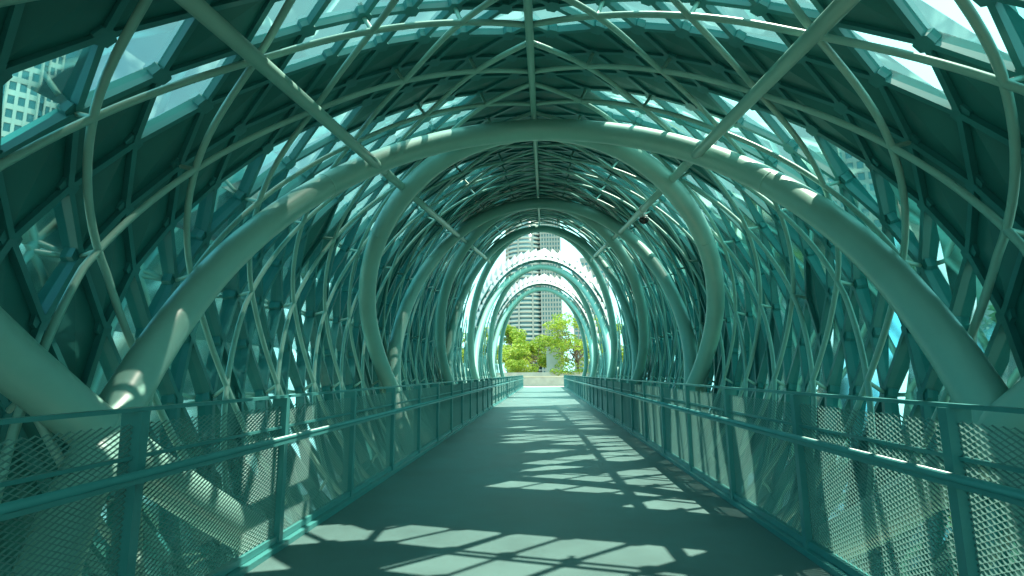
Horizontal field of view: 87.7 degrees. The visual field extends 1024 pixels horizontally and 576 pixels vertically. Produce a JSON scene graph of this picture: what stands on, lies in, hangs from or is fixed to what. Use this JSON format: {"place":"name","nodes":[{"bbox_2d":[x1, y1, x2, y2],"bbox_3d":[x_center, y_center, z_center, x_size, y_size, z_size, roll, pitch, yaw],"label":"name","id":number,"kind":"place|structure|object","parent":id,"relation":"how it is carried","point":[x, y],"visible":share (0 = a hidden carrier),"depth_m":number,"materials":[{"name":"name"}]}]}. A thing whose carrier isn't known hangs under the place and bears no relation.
{"place":"outdoors","nodes":[
{"label":"outdoors","id":0,"kind":"place"},
{"bbox_2d":[243,387,832,575],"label":"bridge deck","id":1,"kind":"structure","parent":0,"point":[543,481],"depth_m":6.01,"materials":[{"name":"concrete"}]},
{"bbox_2d":[225,386,850,575],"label":"deck edge","id":2,"kind":"object","parent":1,"relation":"attached to","point":[788,539],"visible":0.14,"depth_m":5.88,"materials":[{"name":"metal"}]},
{"bbox_2d":[0,375,524,575],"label":"railing","id":3,"kind":"object","parent":2,"relation":"on","point":[468,401],"visible":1,"depth_m":4.13,"materials":[{"name":"metal"}]},
{"bbox_2d":[0,0,1023,575],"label":"covered footbridge","id":4,"kind":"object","parent":2,"relation":"on","point":[208,200],"visible":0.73,"depth_m":6.80,"materials":[{"name":"paint"}]},
{"bbox_2d":[638,205,648,223],"bbox_3d":[3.330,-1.864,13.489,0.266,0.502,0.262,-1,-9,3],"label":"security camera","id":5,"kind":"object","parent":4,"relation":"attached to","point":[643,219],"visible":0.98,"depth_m":13.40,"materials":[{"name":"grey plastic"}]},
{"bbox_2d":[563,375,1023,575],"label":"railing","id":6,"kind":"object","parent":2,"relation":"on","point":[629,406],"visible":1,"depth_m":4.20,"materials":[{"name":"metal"}]},
{"bbox_2d":[523,386,562,386],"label":"bank","id":7,"kind":"structure","parent":0,"point":[542,386],"depth_m":66.53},
{"bbox_2d":[462,327,488,360],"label":"broadleaf tree","id":8,"kind":"object","parent":7,"relation":"on","point":[483,345],"visible":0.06,"depth_m":96.56,"materials":[{"name":"green plant"}]},
{"bbox_2d":[486,324,537,364],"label":"broadleaf tree","id":9,"kind":"object","parent":7,"relation":"on","point":[511,333],"visible":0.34,"depth_m":89.30,"materials":[{"name":"green plant"}]},
{"bbox_2d":[503,359,538,372],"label":"bush","id":10,"kind":"object","parent":7,"relation":"on","point":[512,365],"visible":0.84,"depth_m":75.89,"materials":[{"name":"green plant"}]},
{"bbox_2d":[505,218,563,372],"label":"apartment tower","id":11,"kind":"structure","parent":7,"relation":"on","point":[532,313],"depth_m":395.65,"materials":[{"name":"grey concrete"}]},
{"bbox_2d":[502,334,568,371],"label":"broadleaf tree","id":12,"kind":"object","parent":7,"relation":"on","point":[523,350],"visible":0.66,"depth_m":82.18,"materials":[{"name":"green plant"}]},
{"bbox_2d":[497,368,589,376],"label":"planter","id":13,"kind":"object","parent":7,"relation":"on","point":[563,372],"visible":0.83,"depth_m":72.53,"materials":[{"name":"concrete"}]},
{"bbox_2d":[546,347,560,371],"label":"gate pillar","id":14,"kind":"structure","parent":7,"relation":"on","point":[552,361],"depth_m":78.78,"materials":[{"name":"concrete"}]},
{"bbox_2d":[534,312,602,371],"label":"broadleaf tree","id":15,"kind":"object","parent":7,"relation":"on","point":[569,339],"visible":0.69,"depth_m":76.71,"materials":[{"name":"green plant"}]},
{"bbox_2d":[572,258,609,370],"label":"apartment tower","id":16,"kind":"structure","parent":7,"relation":"on","point":[583,261],"depth_m":395.57,"materials":[{"name":"white"}]},
{"bbox_2d":[577,323,623,362],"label":"broadleaf tree","id":17,"kind":"object","parent":7,"relation":"on","point":[601,342],"visible":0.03,"depth_m":95.10,"materials":[{"name":"green plant"}]},
{"bbox_2d":[523,376,563,385],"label":"parapet wall","id":18,"kind":"structure","parent":0,"point":[543,380],"depth_m":68.64,"materials":[{"name":"concrete"}]},
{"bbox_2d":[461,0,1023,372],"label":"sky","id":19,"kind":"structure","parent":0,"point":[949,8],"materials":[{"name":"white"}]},
{"bbox_2d":[988,306,996,341],"bbox_3d":[23.150,6.337,20.729,10.009,13.908,8.216,-7,-11,37],"label":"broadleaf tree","id":20,"kind":"object","parent":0,"point":[993,321],"visible":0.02,"depth_m":21.99,"materials":[{"name":"green plant"}]},
{"label":"ground","id":21,"kind":"structure","parent":0,"visible":0},
{"bbox_2d":[1,62,44,137],"bbox_3d":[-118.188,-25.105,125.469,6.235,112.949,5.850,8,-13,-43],"label":"office tower","id":22,"kind":"structure","parent":21,"relation":"on","point":[20,106],"depth_m":126.63,"materials":[{"name":"white concrete"}]},
{"bbox_2d":[2,52,72,118],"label":"office tower","id":23,"kind":"structure","parent":21,"relation":"on","point":[41,103],"depth_m":135.98,"materials":[{"name":"white concrete"}]},
{"bbox_2d":[42,55,65,115],"bbox_3d":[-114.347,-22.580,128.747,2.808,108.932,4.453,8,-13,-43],"label":"office tower","id":24,"kind":"structure","parent":21,"relation":"on","point":[47,104],"depth_m":130.91,"materials":[{"name":"white"}]},
{"bbox_2d":[822,148,881,231],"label":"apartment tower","id":25,"kind":"structure","parent":21,"relation":"on","point":[860,170],"depth_m":143.68,"materials":[{"name":"white"}]}
]}

